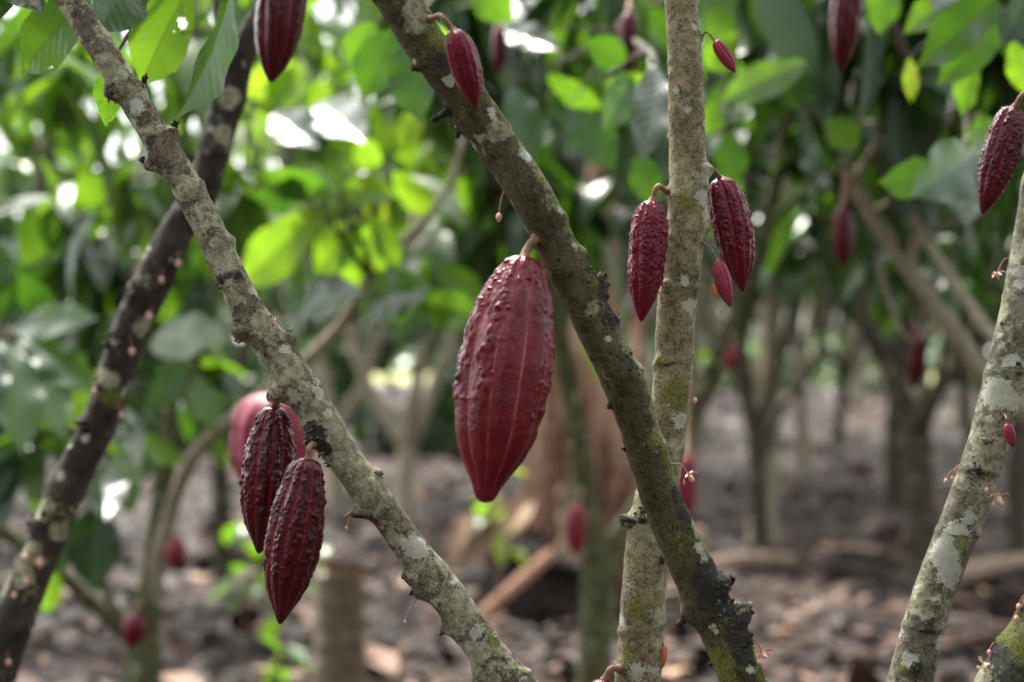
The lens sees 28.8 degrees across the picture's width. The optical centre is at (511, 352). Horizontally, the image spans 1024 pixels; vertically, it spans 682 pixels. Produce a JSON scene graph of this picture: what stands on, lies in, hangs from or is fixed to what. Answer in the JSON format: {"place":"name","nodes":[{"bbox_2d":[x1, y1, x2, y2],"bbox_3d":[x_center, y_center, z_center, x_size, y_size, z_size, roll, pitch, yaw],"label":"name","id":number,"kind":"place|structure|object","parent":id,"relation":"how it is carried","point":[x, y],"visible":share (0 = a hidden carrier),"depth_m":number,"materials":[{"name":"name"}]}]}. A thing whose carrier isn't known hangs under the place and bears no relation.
{"place":"outdoors","nodes":[
{"label":"outdoors","id":0,"kind":"place"},
{"bbox_2d":[0,0,938,353],"label":"sky","id":1,"kind":"structure","parent":0,"point":[326,11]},
{"bbox_2d":[0,371,1023,681],"bbox_3d":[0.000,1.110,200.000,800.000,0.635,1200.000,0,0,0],"label":"ground","id":2,"kind":"structure","parent":0,"point":[120,515],"depth_m":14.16,"materials":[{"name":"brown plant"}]},
{"bbox_2d":[0,148,5,175],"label":"cacao tree","id":3,"kind":"object","parent":2,"relation":"on","point":[3,150],"visible":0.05,"depth_m":18.36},
{"bbox_2d":[0,62,91,240],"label":"cacao tree","id":4,"kind":"object","parent":2,"relation":"on","point":[6,221],"visible":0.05,"depth_m":13.21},
{"bbox_2d":[0,0,256,681],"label":"cacao tree","id":5,"kind":"object","parent":2,"relation":"on","point":[50,525],"visible":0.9,"depth_m":2.98,"materials":[{"name":"brown plant"}]},
{"bbox_2d":[6,651,10,665],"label":"flower bud","id":6,"kind":"object","parent":5,"relation":"attached to","point":[8,661],"visible":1,"depth_m":2.96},
{"bbox_2d":[23,549,28,562],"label":"flower bud","id":7,"kind":"object","parent":5,"relation":"attached to","point":[25,557],"visible":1,"depth_m":2.97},
{"bbox_2d":[24,572,28,584],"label":"flower bud","id":8,"kind":"object","parent":5,"relation":"attached to","point":[26,581],"visible":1,"depth_m":2.96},
{"bbox_2d":[37,550,42,568],"bbox_3d":[-0.703,0.308,2.966,0.010,0.028,0.013,0,0,0],"label":"flower bud","id":9,"kind":"object","parent":5,"relation":"attached to","point":[39,562],"visible":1,"depth_m":2.96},
{"bbox_2d":[129,335,134,355],"bbox_3d":[-0.567,-0.010,2.968,0.010,0.033,0.013,0,0,0],"label":"flower bud","id":10,"kind":"object","parent":5,"relation":"attached to","point":[131,351],"visible":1,"depth_m":2.96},
{"bbox_2d":[146,306,153,321],"bbox_3d":[-0.541,-0.058,2.973,0.010,0.024,0.013,0,0,0],"label":"flower bud","id":11,"kind":"object","parent":5,"relation":"attached to","point":[149,316],"visible":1,"depth_m":2.97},
{"bbox_2d":[159,270,163,283],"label":"flower bud","id":12,"kind":"object","parent":5,"relation":"attached to","point":[161,279],"visible":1,"depth_m":2.96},
{"bbox_2d":[175,252,180,267],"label":"flower bud","id":13,"kind":"object","parent":5,"relation":"attached to","point":[178,263],"visible":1,"depth_m":2.97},
{"bbox_2d":[0,116,299,458],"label":"cacao tree","id":14,"kind":"object","parent":2,"relation":"on","point":[15,182],"visible":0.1,"depth_m":9.69,"materials":[{"name":"plant"}]},
{"bbox_2d":[0,3,359,590],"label":"cacao tree","id":15,"kind":"object","parent":2,"relation":"on","point":[221,512],"visible":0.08,"depth_m":10.97,"materials":[{"name":"plant"}]},
{"bbox_2d":[0,252,463,456],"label":"undergrowth","id":16,"kind":"object","parent":2,"relation":"on","point":[367,427],"visible":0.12,"depth_m":23.76,"materials":[{"name":"plant"}]},
{"bbox_2d":[210,521,264,669],"bbox_3d":[-1.169,1.055,8.627,0.287,0.650,0.268,0,0,21],"label":"seedling","id":17,"kind":"object","parent":2,"relation":"on","point":[237,532],"visible":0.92,"depth_m":8.60,"materials":[{"name":"green plant"}]},
{"bbox_2d":[0,0,481,681],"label":"cacao tree","id":18,"kind":"object","parent":2,"relation":"on","point":[82,238],"visible":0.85,"depth_m":5.56,"materials":[{"name":"green plant"}]},
{"bbox_2d":[121,599,145,647],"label":"cacao pod","id":19,"kind":"object","parent":18,"relation":"hanging from","point":[133,628],"visible":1,"depth_m":5.58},
{"bbox_2d":[164,528,185,567],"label":"cacao pod","id":20,"kind":"object","parent":18,"relation":"hanging from","point":[175,551],"visible":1,"depth_m":5.68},
{"bbox_2d":[167,550,319,572],"bbox_3d":[-1.624,1.255,11.963,0.956,0.144,0.166,0,0,-24],"label":"fallen branch","id":21,"kind":"object","parent":2,"relation":"on","point":[203,561],"visible":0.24,"depth_m":11.84,"materials":[{"name":"brown wood"}]},
{"bbox_2d":[0,0,537,681],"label":"cacao tree","id":22,"kind":"object","parent":2,"relation":"on","point":[52,32],"visible":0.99,"depth_m":2.04,"materials":[{"name":"grey plant"}]},
{"bbox_2d":[239,392,296,553],"bbox_3d":[-0.257,0.124,2.083,0.060,0.173,0.063,0,0,23],"label":"cacao pod","id":23,"kind":"object","parent":22,"relation":"hanging from","point":[270,448],"visible":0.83,"depth_m":2.06,"materials":[{"name":"plant"}]},
{"bbox_2d":[271,315,279,326],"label":"cacao flower","id":24,"kind":"object","parent":22,"relation":"attached to","point":[275,318],"visible":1,"depth_m":2.03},
{"bbox_2d":[254,0,307,82],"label":"cacao pod","id":25,"kind":"object","parent":22,"relation":"hanging from","point":[278,25],"visible":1,"depth_m":2.53,"materials":[{"name":"plant"}]},
{"bbox_2d":[263,441,326,623],"bbox_3d":[-0.220,0.182,2.015,0.065,0.187,0.060,0,0,0],"label":"cacao pod","id":26,"kind":"object","parent":22,"relation":"hanging from","point":[293,541],"visible":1,"depth_m":2.00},
{"bbox_2d":[404,598,416,623],"bbox_3d":[-0.104,0.265,2.043,0.014,0.026,0.010,0,0,0],"label":"flower bud","id":27,"kind":"object","parent":22,"relation":"attached to","point":[405,621],"visible":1,"depth_m":2.04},
{"bbox_2d":[237,157,308,318],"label":"cacao tree","id":28,"kind":"object","parent":2,"relation":"on","point":[286,304],"visible":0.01,"depth_m":29.71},
{"bbox_2d":[244,577,315,660],"bbox_3d":[-1.019,1.155,8.691,0.340,0.451,0.282,0,0,-30],"label":"seedling","id":29,"kind":"object","parent":2,"relation":"on","point":[271,628],"visible":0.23,"depth_m":8.74,"materials":[{"name":"green plant"}]},
{"bbox_2d":[253,632,315,681],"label":"seedling","id":30,"kind":"object","parent":2,"relation":"on","point":[299,654],"visible":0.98,"depth_m":7.59,"materials":[{"name":"green plant"}]},
{"bbox_2d":[271,280,309,333],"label":"cacao tree","id":31,"kind":"object","parent":2,"relation":"on","point":[281,296],"depth_m":41.95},
{"bbox_2d":[281,278,312,352],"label":"cacao tree","id":32,"kind":"object","parent":2,"relation":"on","point":[286,309],"visible":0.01,"depth_m":37.79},
{"bbox_2d":[309,542,330,585],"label":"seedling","id":33,"kind":"object","parent":2,"relation":"on","point":[325,550],"visible":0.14,"depth_m":8.34,"materials":[{"name":"green plant"}]},
{"bbox_2d":[220,0,438,504],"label":"cacao tree","id":34,"kind":"object","parent":2,"relation":"on","point":[336,492],"visible":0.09,"depth_m":16.81,"materials":[{"name":"plant"}]},
{"bbox_2d":[315,571,367,681],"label":"tree stump","id":35,"kind":"object","parent":2,"relation":"on","point":[340,641],"visible":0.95,"depth_m":6.83,"materials":[{"name":"brown wood"}]},
{"bbox_2d":[319,560,374,579],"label":"fallen leaf","id":36,"kind":"object","parent":35,"relation":"on","point":[354,571],"visible":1,"depth_m":6.83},
{"bbox_2d":[234,148,456,420],"bbox_3d":[-2.172,-1.203,25.967,3.412,4.949,2.918,0,0,-34],"label":"cacao tree","id":37,"kind":"object","parent":2,"relation":"on","point":[349,387],"depth_m":25.56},
{"bbox_2d":[288,0,508,520],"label":"cacao tree","id":38,"kind":"object","parent":2,"relation":"on","point":[406,436],"visible":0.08,"depth_m":14.51,"materials":[{"name":"plant"}]},
{"bbox_2d":[364,611,436,636],"bbox_3d":[-0.543,1.280,9.420,0.079,0.079,0.720,0,0,23],"label":"fallen branch","id":39,"kind":"object","parent":2,"relation":"on","point":[395,620],"visible":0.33,"depth_m":9.37,"materials":[{"name":"brown wood"}]},
{"bbox_2d":[356,91,448,419],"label":"cacao tree","id":40,"kind":"object","parent":2,"relation":"on","point":[358,93],"depth_m":30.42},
{"bbox_2d":[466,469,529,634],"bbox_3d":[-0.063,0.926,9.019,0.293,0.908,0.315,0,0,0],"label":"seedling","id":41,"kind":"object","parent":2,"relation":"on","point":[501,547],"visible":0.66,"depth_m":8.95,"materials":[{"name":"green plant"}]},
{"bbox_2d":[455,131,561,187],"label":"cacao tree","id":42,"kind":"object","parent":2,"relation":"on","point":[547,136],"depth_m":32.94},
{"bbox_2d":[479,549,556,618],"bbox_3d":[-0.048,1.158,9.429,0.581,0.435,0.072,0,0,-27],"label":"fallen branch","id":43,"kind":"object","parent":2,"relation":"on","point":[520,580],"visible":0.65,"depth_m":9.44,"materials":[{"name":"brown wood"}]},
{"bbox_2d":[472,528,581,628],"bbox_3d":[0.099,1.160,9.904,0.676,0.558,0.708,0,0,0],"label":"tree stump","id":44,"kind":"object","parent":2,"relation":"on","point":[553,585],"visible":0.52,"depth_m":9.71,"materials":[{"name":"brown wood"}]},
{"bbox_2d":[401,42,659,474],"bbox_3d":[0.331,-1.404,19.688,3.460,5.527,3.927,0,0,34],"label":"cacao tree","id":45,"kind":"object","parent":2,"relation":"on","point":[443,219],"visible":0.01,"depth_m":20.41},
{"bbox_2d":[427,0,661,314],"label":"cacao tree","id":46,"kind":"object","parent":2,"relation":"on","point":[625,276],"depth_m":21.93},
{"bbox_2d":[447,163,644,600],"bbox_3d":[0.207,0.181,10.228,1.066,2.442,0.753,0,0,0],"label":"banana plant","id":47,"kind":"object","parent":2,"relation":"on","point":[547,484],"visible":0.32,"depth_m":10.34,"materials":[{"name":"brown plant"}]},
{"bbox_2d":[505,251,630,321],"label":"cacao tree","id":48,"kind":"object","parent":2,"relation":"on","point":[622,297],"depth_m":28.52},
{"bbox_2d":[372,0,770,681],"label":"cacao tree","id":49,"kind":"object","parent":2,"relation":"on","point":[714,616],"visible":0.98,"depth_m":1.90,"materials":[{"name":"brown plant"}]},
{"bbox_2d":[426,13,482,107],"bbox_3d":[-0.060,-0.268,1.816,0.068,0.090,0.038,0,0,33],"label":"cacao pod","id":50,"kind":"object","parent":49,"relation":"hanging from","point":[463,60],"visible":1,"depth_m":1.80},
{"bbox_2d":[496,191,503,221],"bbox_3d":[-0.011,-0.137,1.874,0.008,0.030,0.011,0,0,0],"label":"flower bud","id":51,"kind":"object","parent":49,"relation":"attached to","point":[498,216],"visible":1,"depth_m":1.87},
{"bbox_2d":[453,233,555,502],"bbox_3d":[-0.007,0.013,1.852,0.096,0.251,0.099,0,0,0],"label":"cacao pod","id":52,"kind":"object","parent":49,"relation":"hanging from","point":[502,384],"visible":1,"depth_m":1.82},
{"bbox_2d":[671,463,698,484],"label":"cacao flower","id":53,"kind":"object","parent":49,"relation":"attached to","point":[690,476],"visible":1,"depth_m":1.92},
{"bbox_2d":[753,638,771,662],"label":"cacao flower","id":54,"kind":"object","parent":49,"relation":"attached to","point":[763,654],"visible":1,"depth_m":1.95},
{"bbox_2d":[305,0,859,681],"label":"cacao tree","id":55,"kind":"object","parent":2,"relation":"on","point":[611,110],"visible":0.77,"depth_m":5.60,"materials":[{"name":"green plant"}]},
{"bbox_2d":[229,393,314,480],"bbox_3d":[-0.445,0.156,3.701,0.159,0.290,0.160,0,0,0],"label":"cacao pod","id":56,"kind":"object","parent":55,"relation":"hanging from","point":[247,410],"visible":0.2,"depth_m":3.65,"materials":[{"name":"plant"}]},
{"bbox_2d":[491,23,506,74],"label":"cacao pod","id":57,"kind":"object","parent":55,"relation":"hanging from","point":[498,46],"visible":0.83,"depth_m":4.19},
{"bbox_2d":[565,488,588,555],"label":"cacao pod","id":58,"kind":"object","parent":55,"relation":"hanging from","point":[576,526],"visible":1,"depth_m":6.03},
{"bbox_2d":[618,0,639,72],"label":"cacao pod","id":59,"kind":"object","parent":55,"relation":"hanging from","point":[628,30],"visible":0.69,"depth_m":4.03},
{"bbox_2d":[679,415,697,514],"bbox_3d":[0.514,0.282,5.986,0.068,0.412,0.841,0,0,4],"label":"cacao pod","id":60,"kind":"object","parent":55,"relation":"hanging from","point":[688,489],"visible":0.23,"depth_m":5.58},
{"bbox_2d":[506,0,722,299],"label":"cacao tree","id":61,"kind":"object","parent":2,"relation":"on","point":[569,163],"visible":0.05,"depth_m":16.07,"materials":[{"name":"plant"}]},
{"bbox_2d":[249,290,989,393],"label":"undergrowth","id":62,"kind":"object","parent":2,"relation":"on","point":[726,384],"visible":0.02,"depth_m":44.51,"materials":[{"name":"plant"}]},
{"bbox_2d":[588,164,667,340],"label":"cacao tree","id":63,"kind":"object","parent":2,"relation":"on","point":[625,325],"visible":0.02,"depth_m":25.92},
{"bbox_2d":[307,331,990,373],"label":"wood","id":64,"kind":"object","parent":2,"relation":"on","point":[406,359],"visible":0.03,"depth_m":80.79,"materials":[{"name":"plant"}]},
{"bbox_2d":[543,0,761,477],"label":"cacao tree","id":65,"kind":"object","parent":2,"relation":"on","point":[693,447],"visible":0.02,"depth_m":19.76,"materials":[{"name":"plant"}]},
{"bbox_2d":[614,0,713,681],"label":"cacao tree","id":66,"kind":"object","parent":2,"relation":"on","point":[642,623],"visible":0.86,"depth_m":2.08,"materials":[{"name":"beige plant"}]},
{"bbox_2d":[593,663,623,681],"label":"cacao pod","id":67,"kind":"object","parent":66,"relation":"hanging from","point":[617,669],"visible":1,"depth_m":2.05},
{"bbox_2d":[627,183,668,320],"bbox_3d":[0.151,-0.104,2.068,0.069,0.144,0.042,0,0,-40],"label":"cacao pod","id":68,"kind":"object","parent":66,"relation":"hanging from","point":[648,243],"visible":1,"depth_m":2.05,"materials":[{"name":"plant"}]},
{"bbox_2d":[661,642,666,668],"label":"young pod","id":69,"kind":"object","parent":66,"relation":"hanging from","point":[663,654],"visible":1,"depth_m":2.09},
{"bbox_2d":[684,392,696,403],"bbox_3d":[0.187,0.048,2.079,0.013,0.012,0.011,0,0,0],"label":"flower bud","id":70,"kind":"object","parent":66,"relation":"attached to","point":[695,400],"visible":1,"depth_m":2.08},
{"bbox_2d":[700,267,718,298],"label":"young pod","id":71,"kind":"object","parent":66,"relation":"hanging from","point":[714,289],"visible":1,"depth_m":2.07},
{"bbox_2d":[702,241,732,306],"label":"young pod","id":72,"kind":"object","parent":66,"relation":"hanging from","point":[722,278],"visible":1,"depth_m":2.06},
{"bbox_2d":[702,31,735,71],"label":"young pod","id":73,"kind":"object","parent":66,"relation":"hanging from","point":[722,52],"visible":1,"depth_m":2.10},
{"bbox_2d":[708,166,754,291],"bbox_3d":[0.233,-0.131,2.121,0.052,0.133,0.045,0,0,0],"label":"cacao pod","id":74,"kind":"object","parent":66,"relation":"hanging from","point":[731,223],"visible":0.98,"depth_m":2.10,"materials":[{"name":"plant"}]},
{"bbox_2d":[627,294,721,393],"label":"cacao tree","id":75,"kind":"object","parent":2,"relation":"on","point":[648,359],"visible":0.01,"depth_m":41.32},
{"bbox_2d":[620,192,756,442],"bbox_3d":[2.711,-0.742,25.857,2.232,3.976,3.258,0,0,-28],"label":"cacao tree","id":76,"kind":"object","parent":2,"relation":"on","point":[703,431],"visible":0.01,"depth_m":25.90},
{"bbox_2d":[700,295,756,350],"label":"cacao tree","id":77,"kind":"object","parent":2,"relation":"on","point":[705,334],"visible":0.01,"depth_m":37.99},
{"bbox_2d":[535,4,957,542],"bbox_3d":[1.538,-1.381,14.004,2.951,5.635,4.306,0,0,-3],"label":"cacao tree","id":78,"kind":"object","parent":2,"relation":"on","point":[768,306],"visible":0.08,"depth_m":13.67,"materials":[{"name":"plant"}]},
{"bbox_2d":[666,119,831,552],"bbox_3d":[1.526,-0.184,13.393,1.824,3.227,1.723,0,0,0],"label":"cacao tree","id":79,"kind":"object","parent":2,"relation":"on","point":[759,442],"visible":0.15,"depth_m":12.97,"materials":[{"name":"plant"}]},
{"bbox_2d":[712,551,796,570],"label":"fallen branch","id":80,"kind":"object","parent":2,"relation":"on","point":[755,560],"visible":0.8,"depth_m":12.01,"materials":[{"name":"brown wood"}]},
{"bbox_2d":[737,202,836,453],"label":"cacao tree","id":81,"kind":"object","parent":2,"relation":"on","point":[808,306],"visible":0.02,"depth_m":22.56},
{"bbox_2d":[760,207,829,483],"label":"cacao tree","id":82,"kind":"object","parent":2,"relation":"on","point":[799,342],"visible":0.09,"depth_m":18.95,"materials":[{"name":"plant"}]},
{"bbox_2d":[780,603,856,627],"bbox_3d":[1.498,1.279,9.783,0.085,0.081,0.783,0,0,33],"label":"fallen branch","id":83,"kind":"object","parent":2,"relation":"on","point":[802,616],"visible":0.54,"depth_m":9.64,"materials":[{"name":"brown wood"}]},
{"bbox_2d":[781,308,867,411],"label":"cacao tree","id":84,"kind":"object","parent":2,"relation":"on","point":[859,369],"visible":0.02,"depth_m":34.22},
{"bbox_2d":[749,111,936,444],"bbox_3d":[3.979,-1.050,26.044,3.592,4.631,3.158,0,0,0],"label":"cacao tree","id":85,"kind":"object","parent":2,"relation":"on","point":[843,364],"visible":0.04,"depth_m":25.91,"materials":[{"name":"plant"}]},
{"bbox_2d":[830,292,869,393],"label":"cacao tree","id":86,"kind":"object","parent":2,"relation":"on","point":[866,387],"depth_m":42.41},
{"bbox_2d":[697,0,1023,426],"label":"cacao tree","id":87,"kind":"object","parent":2,"relation":"on","point":[913,159],"visible":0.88,"depth_m":4.95,"materials":[{"name":"green plant"}]},
{"bbox_2d":[724,331,738,371],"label":"cacao pod","id":88,"kind":"object","parent":87,"relation":"hanging from","point":[731,356],"visible":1,"depth_m":6.29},
{"bbox_2d":[831,172,854,267],"bbox_3d":[0.809,-0.318,4.785,0.054,0.238,0.233,0,0,18],"label":"cacao pod","id":89,"kind":"object","parent":87,"relation":"hanging from","point":[843,231],"visible":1,"depth_m":4.68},
{"bbox_2d":[907,307,928,388],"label":"cacao pod","id":90,"kind":"object","parent":87,"relation":"hanging from","point":[917,352],"visible":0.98,"depth_m":5.28,"materials":[{"name":"plant"}]},
{"bbox_2d":[816,543,906,560],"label":"fallen branch","id":91,"kind":"object","parent":2,"relation":"on","point":[823,549],"visible":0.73,"depth_m":12.72,"materials":[{"name":"brown wood"}]},
{"bbox_2d":[837,262,932,399],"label":"cacao tree","id":92,"kind":"object","parent":2,"relation":"on","point":[915,391],"depth_m":37.92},
{"bbox_2d":[759,180,1013,588],"bbox_3d":[2.510,-0.210,11.741,1.775,3.280,2.390,0,0,30],"label":"cacao tree","id":93,"kind":"object","parent":2,"relation":"on","point":[914,419],"visible":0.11,"depth_m":11.42,"materials":[{"name":"plant"}]},
{"bbox_2d":[806,260,993,359],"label":"cacao tree","id":94,"kind":"object","parent":2,"relation":"on","point":[983,342],"depth_m":18.50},
{"bbox_2d":[809,204,1002,510],"bbox_3d":[3.222,-1.188,17.048,3.479,5.175,3.958,0,0,-11],"label":"cacao tree","id":95,"kind":"object","parent":2,"relation":"on","point":[892,489],"visible":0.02,"depth_m":16.63,"materials":[{"name":"plant"}]},
{"bbox_2d":[795,120,1023,555],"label":"cacao tree","id":96,"kind":"object","parent":2,"relation":"on","point":[1014,542],"visible":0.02,"depth_m":12.41,"materials":[{"name":"plant"}]},
{"bbox_2d":[827,237,1001,313],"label":"cacao tree","id":97,"kind":"object","parent":2,"relation":"on","point":[987,250],"depth_m":14.57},
{"bbox_2d":[888,262,991,426],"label":"cacao tree","id":98,"kind":"object","parent":2,"relation":"on","point":[956,417],"visible":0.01,"depth_m":29.47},
{"bbox_2d":[887,262,994,451],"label":"cacao tree","id":99,"kind":"object","parent":2,"relation":"on","point":[964,398],"visible":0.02,"depth_m":23.17,"materials":[{"name":"plant"}]},
{"bbox_2d":[886,173,1023,681],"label":"cacao tree","id":100,"kind":"object","parent":2,"relation":"on","point":[954,540],"visible":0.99,"depth_m":2.13,"materials":[{"name":"grey plant"}]},
{"bbox_2d":[828,0,862,71],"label":"cacao pod","id":101,"kind":"object","parent":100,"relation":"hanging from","point":[845,19],"visible":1,"depth_m":2.88,"materials":[{"name":"plant"}]},
{"bbox_2d":[944,468,956,484],"bbox_3d":[0.473,0.134,2.147,0.016,0.018,0.011,0,0,0],"label":"flower bud","id":102,"kind":"object","parent":100,"relation":"attached to","point":[945,480],"visible":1,"depth_m":2.14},
{"bbox_2d":[988,484,1009,505],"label":"cacao flower","id":103,"kind":"object","parent":100,"relation":"attached to","point":[998,498],"visible":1,"depth_m":2.12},
{"bbox_2d":[976,91,1023,213],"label":"cacao pod","id":104,"kind":"object","parent":100,"relation":"hanging from","point":[999,156],"visible":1,"depth_m":2.16,"materials":[{"name":"plant"}]},
{"bbox_2d":[992,257,1008,278],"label":"cacao flower","id":105,"kind":"object","parent":100,"relation":"attached to","point":[997,273],"visible":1,"depth_m":2.17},
{"bbox_2d":[1003,413,1015,446],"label":"young pod","id":106,"kind":"object","parent":100,"relation":"hanging from","point":[1009,433],"visible":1,"depth_m":2.10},
{"bbox_2d":[888,19,1023,85],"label":"cacao tree","id":107,"kind":"object","parent":2,"relation":"on","point":[897,36],"visible":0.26,"depth_m":4.19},
{"bbox_2d":[968,375,981,393],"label":"cacao tree","id":108,"kind":"object","parent":2,"relation":"on","point":[974,383],"depth_m":25.84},
{"bbox_2d":[945,203,1010,246],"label":"cacao tree","id":109,"kind":"object","parent":2,"relation":"on","point":[996,224],"visible":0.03,"depth_m":9.14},
{"bbox_2d":[959,553,1023,584],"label":"fallen branch","id":110,"kind":"object","parent":2,"relation":"on","point":[988,567],"visible":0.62,"depth_m":11.47,"materials":[{"name":"brown wood"}]},
{"bbox_2d":[974,599,1023,681],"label":"cacao tree","id":111,"kind":"object","parent":2,"relation":"on","point":[1006,662],"visible":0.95,"depth_m":2.04,"materials":[{"name":"green plant"}]},
{"bbox_2d":[976,651,991,674],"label":"cacao flower","id":112,"kind":"object","parent":111,"relation":"attached to","point":[987,665],"visible":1,"depth_m":2.05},
{"bbox_2d":[987,642,995,654],"bbox_3d":[0.496,0.307,2.059,0.011,0.014,0.011,0,0,0],"label":"flower bud","id":113,"kind":"object","parent":111,"relation":"attached to","point":[988,651],"visible":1,"depth_m":2.06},
{"bbox_2d":[1016,595,1023,611],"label":"flower bud","id":114,"kind":"object","parent":111,"relation":"attached to","point":[1018,606],"visible":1,"depth_m":2.05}
]}

